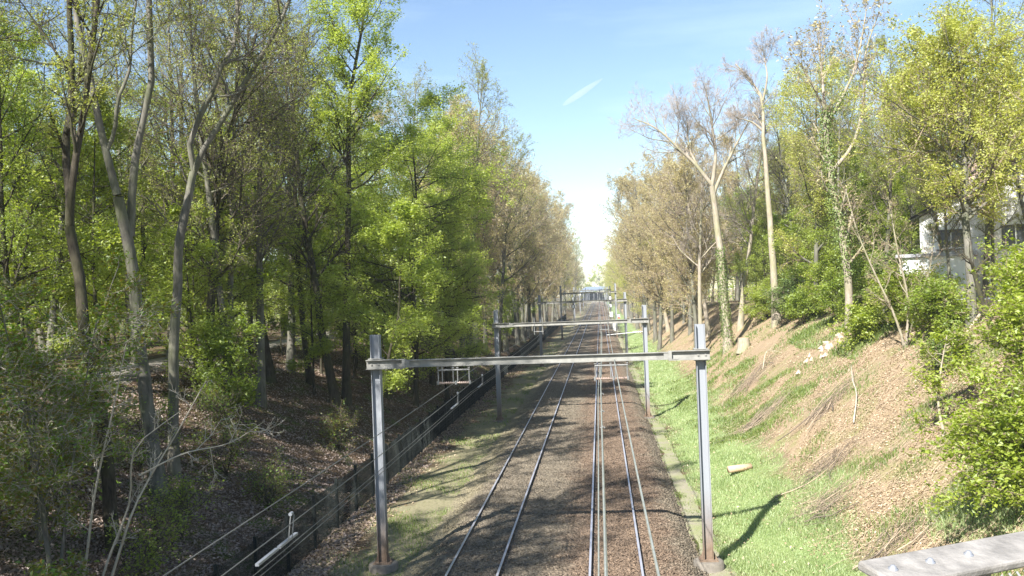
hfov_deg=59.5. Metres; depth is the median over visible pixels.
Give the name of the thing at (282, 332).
oak tree
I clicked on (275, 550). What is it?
overhead line
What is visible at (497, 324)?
catenary portal
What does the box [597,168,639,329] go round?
bare tree
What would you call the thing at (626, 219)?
bare tree
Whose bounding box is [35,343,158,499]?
maple shrub
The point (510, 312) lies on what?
young tree
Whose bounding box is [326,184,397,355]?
young tree
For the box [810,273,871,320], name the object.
leafy shrub
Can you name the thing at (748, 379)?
brush pile
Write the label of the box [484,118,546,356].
oak tree
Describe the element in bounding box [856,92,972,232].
leafy tree
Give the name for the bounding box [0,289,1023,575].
ground
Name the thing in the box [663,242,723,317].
maple tree
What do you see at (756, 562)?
grass
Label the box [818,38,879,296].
oak tree
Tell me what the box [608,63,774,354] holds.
bare tree
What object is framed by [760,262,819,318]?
leafy shrub
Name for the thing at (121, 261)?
leafy tree
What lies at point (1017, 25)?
maple tree
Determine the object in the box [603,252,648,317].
maple tree
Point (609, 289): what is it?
catenary portal
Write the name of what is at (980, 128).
maple tree
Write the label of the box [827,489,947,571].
brush pile
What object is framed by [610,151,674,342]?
bare tree
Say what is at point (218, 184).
oak tree
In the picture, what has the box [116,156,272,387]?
young tree
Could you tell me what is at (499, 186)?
bare tree
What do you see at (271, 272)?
young tree
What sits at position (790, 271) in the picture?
leafy shrub
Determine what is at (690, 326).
bare tree
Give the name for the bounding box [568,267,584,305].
maple tree
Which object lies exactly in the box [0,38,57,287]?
young tree
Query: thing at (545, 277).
bare tree
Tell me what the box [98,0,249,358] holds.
oak tree
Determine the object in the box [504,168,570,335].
bare tree
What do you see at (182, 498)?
sprouting bush
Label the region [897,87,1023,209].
leafy tree
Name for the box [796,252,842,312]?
leafy shrub
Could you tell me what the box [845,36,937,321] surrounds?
oak tree
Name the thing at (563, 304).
maple tree
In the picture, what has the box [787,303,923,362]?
grass
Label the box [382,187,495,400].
beech tree
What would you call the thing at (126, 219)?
beech tree
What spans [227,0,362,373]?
oak tree
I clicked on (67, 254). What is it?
beech tree
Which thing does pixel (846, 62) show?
oak tree
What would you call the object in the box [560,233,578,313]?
oak tree
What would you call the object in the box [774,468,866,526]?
brush pile
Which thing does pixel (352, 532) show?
leaf litter
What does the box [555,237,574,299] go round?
bare tree
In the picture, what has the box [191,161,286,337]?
beech tree
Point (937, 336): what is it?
sapling
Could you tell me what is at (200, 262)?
young tree
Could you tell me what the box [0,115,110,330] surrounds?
young tree
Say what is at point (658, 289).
maple tree
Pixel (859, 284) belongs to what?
leafy shrub
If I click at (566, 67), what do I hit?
sky
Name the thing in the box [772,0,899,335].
horse chestnut
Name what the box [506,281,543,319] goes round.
young tree
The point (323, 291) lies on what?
young tree
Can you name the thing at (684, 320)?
maple tree
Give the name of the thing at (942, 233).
window
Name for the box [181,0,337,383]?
oak tree
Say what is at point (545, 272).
bare tree
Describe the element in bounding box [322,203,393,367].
young tree
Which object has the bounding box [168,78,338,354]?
beech tree
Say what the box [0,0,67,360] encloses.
oak tree
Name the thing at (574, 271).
bare tree
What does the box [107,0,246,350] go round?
oak tree
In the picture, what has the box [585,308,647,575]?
railway track
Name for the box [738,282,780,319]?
leafy shrub
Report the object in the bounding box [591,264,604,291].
beech tree
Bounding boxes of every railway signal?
[571,296,574,328]
[609,296,613,327]
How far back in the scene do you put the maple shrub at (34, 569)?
19.69 m
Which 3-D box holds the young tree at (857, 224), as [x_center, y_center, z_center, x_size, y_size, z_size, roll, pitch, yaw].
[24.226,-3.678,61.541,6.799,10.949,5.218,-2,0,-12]
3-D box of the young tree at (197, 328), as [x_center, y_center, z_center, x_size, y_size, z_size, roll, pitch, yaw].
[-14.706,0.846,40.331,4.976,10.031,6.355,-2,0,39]
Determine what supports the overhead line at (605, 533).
attached to the catenary portal at (624, 300)
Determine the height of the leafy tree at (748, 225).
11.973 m
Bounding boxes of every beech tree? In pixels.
[0,0,147,554]
[0,51,121,348]
[43,127,183,355]
[49,170,153,346]
[58,79,206,346]
[63,131,153,345]
[72,0,230,497]
[165,0,313,478]
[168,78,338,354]
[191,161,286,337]
[236,176,285,332]
[252,108,399,349]
[266,78,525,406]
[281,0,413,406]
[305,122,400,337]
[320,193,463,398]
[363,113,506,385]
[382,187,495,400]
[385,169,497,381]
[584,274,597,291]
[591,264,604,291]
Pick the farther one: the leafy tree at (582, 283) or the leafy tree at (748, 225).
the leafy tree at (582, 283)
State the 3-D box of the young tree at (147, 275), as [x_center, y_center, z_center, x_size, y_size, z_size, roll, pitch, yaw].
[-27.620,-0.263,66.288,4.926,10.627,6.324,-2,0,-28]
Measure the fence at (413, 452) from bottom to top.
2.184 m
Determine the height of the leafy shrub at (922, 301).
3.529 m
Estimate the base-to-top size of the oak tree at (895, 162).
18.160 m
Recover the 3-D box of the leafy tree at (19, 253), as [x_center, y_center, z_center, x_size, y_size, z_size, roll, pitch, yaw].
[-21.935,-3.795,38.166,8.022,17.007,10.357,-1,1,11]
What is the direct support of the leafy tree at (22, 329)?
on the ground at (424, 503)
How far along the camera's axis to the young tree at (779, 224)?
69.46 m
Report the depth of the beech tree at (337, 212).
64.92 m
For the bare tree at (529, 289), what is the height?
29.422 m
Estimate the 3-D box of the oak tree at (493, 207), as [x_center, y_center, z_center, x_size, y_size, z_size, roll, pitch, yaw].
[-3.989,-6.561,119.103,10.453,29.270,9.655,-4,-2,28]
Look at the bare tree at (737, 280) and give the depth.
128.68 m
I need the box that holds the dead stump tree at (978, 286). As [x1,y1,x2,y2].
[950,236,1000,347]
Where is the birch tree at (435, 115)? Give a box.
[403,91,481,356]
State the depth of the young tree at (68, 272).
71.88 m
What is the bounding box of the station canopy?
[580,286,611,300]
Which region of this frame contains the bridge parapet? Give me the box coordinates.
[858,531,1023,575]
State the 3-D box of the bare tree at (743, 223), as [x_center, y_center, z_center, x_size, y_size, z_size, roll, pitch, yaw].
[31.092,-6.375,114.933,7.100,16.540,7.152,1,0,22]
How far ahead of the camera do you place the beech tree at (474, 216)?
76.79 m
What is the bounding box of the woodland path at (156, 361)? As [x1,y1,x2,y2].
[83,330,375,384]
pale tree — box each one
[627,185,674,332]
[643,156,716,319]
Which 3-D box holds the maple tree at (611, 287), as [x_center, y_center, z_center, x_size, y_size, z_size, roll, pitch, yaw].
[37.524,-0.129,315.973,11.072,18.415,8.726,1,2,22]
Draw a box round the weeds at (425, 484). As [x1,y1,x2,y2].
[305,342,561,575]
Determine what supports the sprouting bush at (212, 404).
on the ground at (424, 503)
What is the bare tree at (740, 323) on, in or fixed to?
on the ground at (424, 503)
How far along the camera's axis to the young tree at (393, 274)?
77.34 m
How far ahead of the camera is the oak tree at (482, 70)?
79.79 m
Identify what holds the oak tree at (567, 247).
on the ground at (424, 503)
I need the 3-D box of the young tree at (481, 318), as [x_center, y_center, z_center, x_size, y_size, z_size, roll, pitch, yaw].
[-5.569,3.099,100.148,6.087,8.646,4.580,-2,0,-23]
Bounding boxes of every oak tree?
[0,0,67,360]
[0,0,111,95]
[2,0,158,378]
[8,54,95,356]
[43,0,182,362]
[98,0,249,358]
[100,0,289,411]
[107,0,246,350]
[123,0,294,378]
[136,0,316,409]
[169,0,348,408]
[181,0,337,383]
[188,49,243,345]
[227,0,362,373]
[241,35,364,385]
[246,0,385,408]
[246,71,329,335]
[296,83,371,358]
[320,84,364,332]
[367,61,458,229]
[423,40,520,378]
[460,148,520,309]
[481,117,519,336]
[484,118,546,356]
[496,162,535,345]
[522,198,564,330]
[553,209,575,315]
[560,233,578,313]
[571,241,584,306]
[571,246,583,285]
[572,235,585,288]
[749,73,808,271]
[781,35,877,304]
[785,59,875,307]
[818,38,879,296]
[836,32,941,249]
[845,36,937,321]
[870,49,933,245]
[870,92,926,250]
[888,94,944,252]
[896,115,979,283]
[942,0,1023,297]
[953,79,1023,307]
[957,66,1023,231]
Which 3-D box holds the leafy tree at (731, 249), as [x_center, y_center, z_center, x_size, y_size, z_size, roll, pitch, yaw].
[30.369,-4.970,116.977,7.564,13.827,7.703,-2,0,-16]
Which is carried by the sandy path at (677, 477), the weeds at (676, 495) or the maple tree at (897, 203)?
the weeds at (676, 495)
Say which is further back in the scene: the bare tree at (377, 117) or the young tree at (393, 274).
the bare tree at (377, 117)
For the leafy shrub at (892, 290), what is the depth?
41.52 m
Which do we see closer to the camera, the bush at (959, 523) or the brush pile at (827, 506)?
the bush at (959, 523)
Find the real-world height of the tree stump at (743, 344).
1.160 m
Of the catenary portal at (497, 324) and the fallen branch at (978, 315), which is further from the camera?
the catenary portal at (497, 324)
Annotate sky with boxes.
[0,0,1023,305]
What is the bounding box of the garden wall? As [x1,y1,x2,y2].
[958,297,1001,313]
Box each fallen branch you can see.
[845,365,858,422]
[901,314,980,380]
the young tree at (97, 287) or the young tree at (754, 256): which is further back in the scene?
the young tree at (754, 256)
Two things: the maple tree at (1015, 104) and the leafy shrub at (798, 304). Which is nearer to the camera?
the maple tree at (1015, 104)
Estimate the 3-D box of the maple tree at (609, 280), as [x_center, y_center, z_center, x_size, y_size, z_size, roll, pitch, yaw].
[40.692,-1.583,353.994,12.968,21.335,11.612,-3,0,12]
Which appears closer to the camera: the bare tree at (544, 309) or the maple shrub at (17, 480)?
the maple shrub at (17, 480)
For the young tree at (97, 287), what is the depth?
39.92 m
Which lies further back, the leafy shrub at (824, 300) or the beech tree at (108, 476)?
the leafy shrub at (824, 300)
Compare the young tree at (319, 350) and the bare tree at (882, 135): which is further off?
the bare tree at (882, 135)
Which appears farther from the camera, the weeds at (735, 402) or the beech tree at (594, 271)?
the beech tree at (594, 271)
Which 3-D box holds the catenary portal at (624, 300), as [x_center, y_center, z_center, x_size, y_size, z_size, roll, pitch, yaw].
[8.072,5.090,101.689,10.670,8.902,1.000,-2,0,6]
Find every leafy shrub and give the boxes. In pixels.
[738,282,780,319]
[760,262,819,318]
[769,249,825,302]
[778,287,830,324]
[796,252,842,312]
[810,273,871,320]
[826,289,895,352]
[832,236,907,282]
[838,247,894,307]
[851,243,924,309]
[859,260,965,326]
[890,268,984,340]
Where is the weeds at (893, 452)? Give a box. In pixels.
[684,314,1023,575]
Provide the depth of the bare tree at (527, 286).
148.73 m
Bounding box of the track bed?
[402,302,704,575]
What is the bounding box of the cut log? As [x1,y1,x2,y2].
[727,463,751,472]
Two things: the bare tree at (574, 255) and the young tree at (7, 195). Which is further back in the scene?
the bare tree at (574, 255)
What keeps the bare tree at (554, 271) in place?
on the ground at (424, 503)
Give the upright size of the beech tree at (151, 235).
18.326 m
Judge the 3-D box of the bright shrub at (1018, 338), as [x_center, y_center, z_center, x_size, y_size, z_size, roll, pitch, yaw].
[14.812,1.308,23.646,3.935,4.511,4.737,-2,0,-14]
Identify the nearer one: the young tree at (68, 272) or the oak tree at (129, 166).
the oak tree at (129, 166)
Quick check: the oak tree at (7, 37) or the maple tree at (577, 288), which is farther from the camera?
the maple tree at (577, 288)
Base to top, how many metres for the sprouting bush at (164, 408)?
3.480 m
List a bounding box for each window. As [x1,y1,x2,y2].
[937,228,963,250]
[1000,223,1023,248]
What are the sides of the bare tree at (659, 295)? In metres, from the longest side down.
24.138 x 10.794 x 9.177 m
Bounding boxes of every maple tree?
[537,253,576,318]
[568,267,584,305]
[598,260,628,308]
[602,261,621,298]
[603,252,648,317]
[605,235,649,306]
[607,262,622,311]
[611,259,623,314]
[618,239,657,316]
[630,225,687,334]
[644,222,710,324]
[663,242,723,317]
[730,126,822,278]
[731,129,813,264]
[753,137,812,269]
[759,55,873,284]
[785,126,874,270]
[815,0,1023,327]
[869,150,942,252]
[984,64,1023,201]
[1000,13,1023,101]
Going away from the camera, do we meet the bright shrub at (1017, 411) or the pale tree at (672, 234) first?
the bright shrub at (1017, 411)
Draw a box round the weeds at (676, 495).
[628,365,744,574]
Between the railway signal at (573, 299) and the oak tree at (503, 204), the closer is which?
the oak tree at (503, 204)
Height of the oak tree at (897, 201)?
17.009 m
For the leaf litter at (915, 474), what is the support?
on the ground at (424, 503)
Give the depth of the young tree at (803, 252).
64.43 m
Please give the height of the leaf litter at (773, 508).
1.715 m
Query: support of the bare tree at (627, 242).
on the ground at (424, 503)
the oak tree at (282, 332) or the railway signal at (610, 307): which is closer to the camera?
the oak tree at (282, 332)
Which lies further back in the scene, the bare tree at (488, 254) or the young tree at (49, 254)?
the bare tree at (488, 254)
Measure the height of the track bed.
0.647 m
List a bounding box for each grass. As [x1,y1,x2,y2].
[623,332,907,575]
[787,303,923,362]
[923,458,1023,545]
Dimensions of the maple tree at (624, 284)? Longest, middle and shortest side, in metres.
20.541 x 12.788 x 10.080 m
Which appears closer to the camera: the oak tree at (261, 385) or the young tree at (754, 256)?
the oak tree at (261, 385)
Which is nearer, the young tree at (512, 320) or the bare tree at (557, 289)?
the young tree at (512, 320)
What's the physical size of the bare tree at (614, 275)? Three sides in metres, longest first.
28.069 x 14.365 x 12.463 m
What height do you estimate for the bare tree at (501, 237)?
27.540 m
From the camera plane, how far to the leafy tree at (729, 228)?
120.79 m
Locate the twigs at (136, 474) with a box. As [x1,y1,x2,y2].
[0,359,453,575]
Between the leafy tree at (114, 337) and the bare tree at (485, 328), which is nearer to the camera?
the leafy tree at (114, 337)
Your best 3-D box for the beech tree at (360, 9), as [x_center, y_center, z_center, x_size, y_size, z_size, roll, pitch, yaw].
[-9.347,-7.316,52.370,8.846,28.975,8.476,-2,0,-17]
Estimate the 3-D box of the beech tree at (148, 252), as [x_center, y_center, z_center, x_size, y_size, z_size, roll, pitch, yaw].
[-25.933,-3.211,61.532,9.481,16.338,11.177,-2,-1,19]
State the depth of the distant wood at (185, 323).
193.43 m
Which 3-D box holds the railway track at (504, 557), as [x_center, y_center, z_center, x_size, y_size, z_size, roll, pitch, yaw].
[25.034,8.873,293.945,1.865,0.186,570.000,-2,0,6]
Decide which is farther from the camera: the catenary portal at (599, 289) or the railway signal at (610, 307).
the catenary portal at (599, 289)
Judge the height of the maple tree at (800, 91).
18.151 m
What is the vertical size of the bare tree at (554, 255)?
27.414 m
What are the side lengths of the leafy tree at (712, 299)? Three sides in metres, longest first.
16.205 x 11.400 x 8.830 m
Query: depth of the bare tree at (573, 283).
412.50 m
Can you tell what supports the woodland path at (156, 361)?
on the ground at (424, 503)
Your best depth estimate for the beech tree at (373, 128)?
81.79 m
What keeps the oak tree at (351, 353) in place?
on the ground at (424, 503)
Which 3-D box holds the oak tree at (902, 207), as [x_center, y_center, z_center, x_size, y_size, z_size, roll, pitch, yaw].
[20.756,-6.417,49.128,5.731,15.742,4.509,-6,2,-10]
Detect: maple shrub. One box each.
[0,247,187,542]
[0,272,169,573]
[15,548,99,575]
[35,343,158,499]
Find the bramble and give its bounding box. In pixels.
[906,320,981,371]
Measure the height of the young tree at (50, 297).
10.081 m
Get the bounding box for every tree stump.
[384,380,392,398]
[736,337,749,353]
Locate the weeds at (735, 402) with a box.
[662,348,819,452]
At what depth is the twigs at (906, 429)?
31.40 m
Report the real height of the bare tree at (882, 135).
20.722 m
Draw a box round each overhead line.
[163,304,572,575]
[598,295,659,575]
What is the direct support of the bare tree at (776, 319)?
on the ground at (424, 503)
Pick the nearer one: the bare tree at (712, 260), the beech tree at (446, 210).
the beech tree at (446, 210)
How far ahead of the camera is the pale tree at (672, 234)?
107.11 m
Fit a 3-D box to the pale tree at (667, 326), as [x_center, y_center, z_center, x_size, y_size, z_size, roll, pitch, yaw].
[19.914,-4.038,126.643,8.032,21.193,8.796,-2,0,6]
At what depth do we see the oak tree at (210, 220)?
40.44 m
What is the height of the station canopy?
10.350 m
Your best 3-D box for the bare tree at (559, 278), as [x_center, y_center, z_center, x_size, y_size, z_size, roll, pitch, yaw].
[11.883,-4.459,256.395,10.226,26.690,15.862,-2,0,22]
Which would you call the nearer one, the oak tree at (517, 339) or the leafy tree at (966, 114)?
the leafy tree at (966, 114)
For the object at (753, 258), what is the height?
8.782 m
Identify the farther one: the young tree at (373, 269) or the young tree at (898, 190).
the young tree at (373, 269)
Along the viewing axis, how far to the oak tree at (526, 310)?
162.43 m
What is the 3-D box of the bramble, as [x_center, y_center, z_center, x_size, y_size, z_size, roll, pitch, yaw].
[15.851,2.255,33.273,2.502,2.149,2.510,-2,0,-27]
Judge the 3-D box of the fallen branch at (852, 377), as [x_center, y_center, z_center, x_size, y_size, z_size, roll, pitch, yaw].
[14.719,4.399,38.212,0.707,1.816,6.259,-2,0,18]
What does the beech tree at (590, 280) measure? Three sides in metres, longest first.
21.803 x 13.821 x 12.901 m
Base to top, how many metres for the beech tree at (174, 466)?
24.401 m
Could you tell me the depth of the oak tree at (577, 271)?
419.71 m
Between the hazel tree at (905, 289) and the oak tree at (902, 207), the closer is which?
the hazel tree at (905, 289)
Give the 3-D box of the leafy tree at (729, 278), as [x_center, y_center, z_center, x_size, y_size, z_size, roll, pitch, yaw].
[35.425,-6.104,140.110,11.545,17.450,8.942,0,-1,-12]
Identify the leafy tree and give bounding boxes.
[0,5,115,387]
[0,188,54,352]
[86,167,179,345]
[97,195,148,341]
[579,274,586,289]
[705,234,733,301]
[710,185,751,298]
[713,202,735,299]
[715,202,748,281]
[717,184,794,307]
[803,118,897,258]
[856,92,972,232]
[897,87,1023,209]
[906,49,1023,208]
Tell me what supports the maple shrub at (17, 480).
on the ground at (424, 503)
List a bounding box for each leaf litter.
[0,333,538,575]
[271,351,538,575]
[640,370,901,575]
[652,300,1023,575]
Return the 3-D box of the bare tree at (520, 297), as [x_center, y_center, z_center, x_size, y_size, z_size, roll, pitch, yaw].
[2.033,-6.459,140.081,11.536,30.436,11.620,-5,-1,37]
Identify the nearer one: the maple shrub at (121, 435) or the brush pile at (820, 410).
the maple shrub at (121, 435)
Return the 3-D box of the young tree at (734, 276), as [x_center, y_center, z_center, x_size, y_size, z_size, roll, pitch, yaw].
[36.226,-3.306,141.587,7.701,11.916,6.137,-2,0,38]
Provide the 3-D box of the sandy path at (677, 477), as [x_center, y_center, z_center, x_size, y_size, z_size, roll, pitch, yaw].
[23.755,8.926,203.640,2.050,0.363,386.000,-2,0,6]
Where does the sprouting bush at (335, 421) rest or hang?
on the ground at (424, 503)
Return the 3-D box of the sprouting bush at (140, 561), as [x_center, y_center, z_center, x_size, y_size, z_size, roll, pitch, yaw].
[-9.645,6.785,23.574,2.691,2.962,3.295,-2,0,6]
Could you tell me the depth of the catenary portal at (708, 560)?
27.56 m
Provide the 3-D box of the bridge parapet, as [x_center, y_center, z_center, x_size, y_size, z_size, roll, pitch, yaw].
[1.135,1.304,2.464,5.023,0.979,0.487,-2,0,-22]
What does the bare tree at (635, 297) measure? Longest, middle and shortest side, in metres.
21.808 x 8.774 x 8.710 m
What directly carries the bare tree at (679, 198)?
on the ground at (424, 503)
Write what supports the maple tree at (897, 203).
on the ground at (424, 503)
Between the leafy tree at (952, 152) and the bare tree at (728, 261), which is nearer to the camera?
the leafy tree at (952, 152)
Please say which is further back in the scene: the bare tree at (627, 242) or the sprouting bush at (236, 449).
the bare tree at (627, 242)
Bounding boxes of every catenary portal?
[365,324,723,574]
[492,305,654,421]
[537,292,630,366]
[559,283,618,339]
[573,286,611,320]
[579,287,608,315]
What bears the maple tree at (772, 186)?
on the ground at (424, 503)
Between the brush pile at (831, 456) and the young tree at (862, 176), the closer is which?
the brush pile at (831, 456)
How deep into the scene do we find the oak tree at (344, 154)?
85.52 m
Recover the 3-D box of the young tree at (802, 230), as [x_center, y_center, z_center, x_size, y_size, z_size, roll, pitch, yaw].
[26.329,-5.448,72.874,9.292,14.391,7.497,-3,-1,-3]
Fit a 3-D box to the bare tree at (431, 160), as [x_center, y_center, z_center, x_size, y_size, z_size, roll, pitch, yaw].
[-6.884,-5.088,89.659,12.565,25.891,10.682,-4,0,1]
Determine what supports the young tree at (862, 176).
on the ground at (424, 503)
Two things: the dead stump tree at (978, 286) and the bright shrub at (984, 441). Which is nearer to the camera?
the bright shrub at (984, 441)
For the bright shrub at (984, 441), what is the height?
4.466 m
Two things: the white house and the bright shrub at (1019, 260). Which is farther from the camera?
the white house
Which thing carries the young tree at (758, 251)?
on the ground at (424, 503)
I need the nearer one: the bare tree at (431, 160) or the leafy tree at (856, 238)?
the leafy tree at (856, 238)
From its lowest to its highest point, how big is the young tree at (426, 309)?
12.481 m
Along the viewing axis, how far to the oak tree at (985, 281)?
42.87 m
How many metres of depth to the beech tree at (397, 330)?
47.17 m
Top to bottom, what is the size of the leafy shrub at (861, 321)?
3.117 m
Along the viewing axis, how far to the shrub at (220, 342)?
39.74 m
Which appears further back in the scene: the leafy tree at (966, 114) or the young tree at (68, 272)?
the young tree at (68, 272)
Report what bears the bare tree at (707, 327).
on the ground at (424, 503)
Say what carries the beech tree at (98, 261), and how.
on the ground at (424, 503)
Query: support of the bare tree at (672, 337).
on the ground at (424, 503)
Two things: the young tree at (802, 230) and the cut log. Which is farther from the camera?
the young tree at (802, 230)
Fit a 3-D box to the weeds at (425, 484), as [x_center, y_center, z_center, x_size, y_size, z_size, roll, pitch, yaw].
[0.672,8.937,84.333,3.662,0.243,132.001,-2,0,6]
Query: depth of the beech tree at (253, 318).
86.69 m
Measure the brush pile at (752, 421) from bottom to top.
2.953 m
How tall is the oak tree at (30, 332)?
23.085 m
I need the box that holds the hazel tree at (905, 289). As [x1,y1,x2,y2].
[837,179,953,348]
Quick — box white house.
[896,161,1023,309]
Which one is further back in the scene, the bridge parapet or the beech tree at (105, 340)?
the beech tree at (105, 340)
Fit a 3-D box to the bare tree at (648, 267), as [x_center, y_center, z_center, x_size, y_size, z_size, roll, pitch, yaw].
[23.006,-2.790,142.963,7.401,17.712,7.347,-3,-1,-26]
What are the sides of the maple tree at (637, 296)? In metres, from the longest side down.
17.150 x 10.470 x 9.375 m
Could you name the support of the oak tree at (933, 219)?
on the ground at (424, 503)
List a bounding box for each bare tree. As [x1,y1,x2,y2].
[342,80,425,306]
[387,109,504,356]
[413,97,513,342]
[419,102,535,377]
[420,92,533,365]
[459,138,530,352]
[459,163,520,350]
[499,157,563,341]
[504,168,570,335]
[506,166,558,338]
[507,161,560,332]
[510,211,543,322]
[531,221,555,328]
[534,178,576,329]
[537,192,581,321]
[537,217,568,300]
[542,231,552,321]
[544,188,577,321]
[551,228,577,317]
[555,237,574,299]
[559,245,573,310]
[565,248,582,308]
[566,254,580,308]
[566,254,584,307]
[568,261,579,295]
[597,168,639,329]
[599,236,628,316]
[603,171,656,333]
[607,244,623,310]
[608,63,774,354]
[609,160,652,335]
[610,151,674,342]
[610,233,633,318]
[611,207,650,330]
[614,251,632,318]
[630,159,678,350]
[633,141,715,323]
[633,230,664,324]
[636,121,725,347]
[642,153,712,335]
[643,153,695,342]
[648,137,715,337]
[662,137,757,323]
[662,179,730,310]
[697,129,781,304]
[699,154,743,301]
[707,25,785,327]
[710,160,755,299]
[717,109,801,331]
[729,183,765,280]
[836,57,921,238]
[860,85,908,236]
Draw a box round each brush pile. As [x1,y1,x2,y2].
[708,344,791,407]
[716,382,800,442]
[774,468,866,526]
[775,417,887,496]
[777,372,861,440]
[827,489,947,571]
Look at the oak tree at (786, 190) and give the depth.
74.11 m
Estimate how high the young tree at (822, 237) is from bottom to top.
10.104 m
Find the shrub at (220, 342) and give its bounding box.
[185,311,269,426]
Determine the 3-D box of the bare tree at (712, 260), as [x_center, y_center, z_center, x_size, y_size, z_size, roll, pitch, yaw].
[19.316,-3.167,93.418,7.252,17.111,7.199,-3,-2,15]
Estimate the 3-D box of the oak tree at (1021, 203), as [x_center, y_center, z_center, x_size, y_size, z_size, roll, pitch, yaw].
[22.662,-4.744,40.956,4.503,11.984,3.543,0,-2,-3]
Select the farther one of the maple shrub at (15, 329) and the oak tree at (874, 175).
the oak tree at (874, 175)
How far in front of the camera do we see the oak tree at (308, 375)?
53.13 m
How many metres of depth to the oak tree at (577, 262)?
434.29 m
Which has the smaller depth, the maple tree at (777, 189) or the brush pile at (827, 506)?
the brush pile at (827, 506)
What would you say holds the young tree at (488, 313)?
on the ground at (424, 503)
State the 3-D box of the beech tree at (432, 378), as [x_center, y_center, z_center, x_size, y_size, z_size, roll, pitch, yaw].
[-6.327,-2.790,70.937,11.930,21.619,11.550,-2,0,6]
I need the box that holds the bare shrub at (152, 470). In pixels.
[66,343,285,575]
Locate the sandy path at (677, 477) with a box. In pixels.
[607,309,736,575]
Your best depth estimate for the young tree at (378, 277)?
61.09 m
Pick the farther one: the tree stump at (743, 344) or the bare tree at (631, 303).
the bare tree at (631, 303)
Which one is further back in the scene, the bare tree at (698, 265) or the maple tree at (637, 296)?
the maple tree at (637, 296)
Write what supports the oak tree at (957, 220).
on the ground at (424, 503)
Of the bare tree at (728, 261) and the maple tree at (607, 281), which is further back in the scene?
the maple tree at (607, 281)
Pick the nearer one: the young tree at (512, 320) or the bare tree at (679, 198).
the bare tree at (679, 198)
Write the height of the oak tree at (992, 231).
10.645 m
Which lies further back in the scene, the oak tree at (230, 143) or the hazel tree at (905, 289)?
the oak tree at (230, 143)
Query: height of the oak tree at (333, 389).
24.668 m
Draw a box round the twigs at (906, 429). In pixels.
[678,303,1023,574]
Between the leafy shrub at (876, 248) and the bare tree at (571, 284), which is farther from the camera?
the bare tree at (571, 284)
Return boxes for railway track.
[445,306,593,575]
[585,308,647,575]
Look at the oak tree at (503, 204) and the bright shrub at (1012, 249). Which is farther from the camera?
the oak tree at (503, 204)
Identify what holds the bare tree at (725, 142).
on the ground at (424, 503)
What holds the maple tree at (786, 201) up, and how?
on the ground at (424, 503)
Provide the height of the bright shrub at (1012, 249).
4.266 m
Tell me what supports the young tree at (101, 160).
on the ground at (424, 503)
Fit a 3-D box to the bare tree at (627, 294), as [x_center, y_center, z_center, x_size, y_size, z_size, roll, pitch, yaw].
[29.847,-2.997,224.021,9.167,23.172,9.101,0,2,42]
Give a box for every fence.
[208,314,565,575]
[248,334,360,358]
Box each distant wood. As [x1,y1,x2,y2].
[1,252,426,337]
[704,142,955,301]
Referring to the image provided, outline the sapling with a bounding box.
[900,326,981,435]
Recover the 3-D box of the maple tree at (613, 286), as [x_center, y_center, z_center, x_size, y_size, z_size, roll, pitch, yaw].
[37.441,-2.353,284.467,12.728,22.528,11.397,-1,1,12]
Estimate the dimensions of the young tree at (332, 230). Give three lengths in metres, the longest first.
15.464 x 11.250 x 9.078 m
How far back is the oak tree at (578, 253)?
448.25 m
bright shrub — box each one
[898,337,1023,521]
[936,228,1023,386]
[950,290,1023,400]
[977,256,1023,386]
[978,237,1023,319]
[997,356,1023,462]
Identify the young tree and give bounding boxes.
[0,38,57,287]
[0,82,177,369]
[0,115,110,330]
[0,139,63,335]
[0,143,162,358]
[23,193,89,337]
[108,200,250,409]
[108,219,169,330]
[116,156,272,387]
[120,116,309,339]
[183,184,244,324]
[251,205,357,394]
[263,137,376,327]
[264,193,339,335]
[273,225,374,373]
[309,187,406,376]
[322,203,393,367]
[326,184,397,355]
[365,222,410,312]
[390,242,455,352]
[442,291,489,336]
[479,284,497,336]
[482,265,527,352]
[497,290,522,340]
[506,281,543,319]
[506,290,520,321]
[728,257,747,287]
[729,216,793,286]
[737,199,783,286]
[740,210,791,284]
[755,209,813,280]
[767,164,855,282]
[775,138,874,256]
[800,156,900,291]
[807,164,902,299]
[847,154,918,280]
[874,164,941,258]
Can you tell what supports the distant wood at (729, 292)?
on the ground at (424, 503)
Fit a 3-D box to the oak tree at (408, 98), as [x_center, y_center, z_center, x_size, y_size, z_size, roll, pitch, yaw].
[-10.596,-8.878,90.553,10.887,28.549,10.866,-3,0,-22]
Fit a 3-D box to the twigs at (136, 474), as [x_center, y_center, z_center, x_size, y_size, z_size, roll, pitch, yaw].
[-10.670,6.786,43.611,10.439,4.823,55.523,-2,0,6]
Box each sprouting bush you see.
[91,485,207,575]
[108,386,188,472]
[128,465,229,540]
[180,377,244,442]
[180,414,264,475]
[235,447,308,514]
[305,398,361,454]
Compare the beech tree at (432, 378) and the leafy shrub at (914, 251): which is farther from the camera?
the beech tree at (432, 378)
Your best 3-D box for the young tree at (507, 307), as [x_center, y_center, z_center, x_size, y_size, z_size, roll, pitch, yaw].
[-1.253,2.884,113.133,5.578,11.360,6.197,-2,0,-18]
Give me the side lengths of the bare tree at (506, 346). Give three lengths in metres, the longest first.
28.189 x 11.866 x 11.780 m

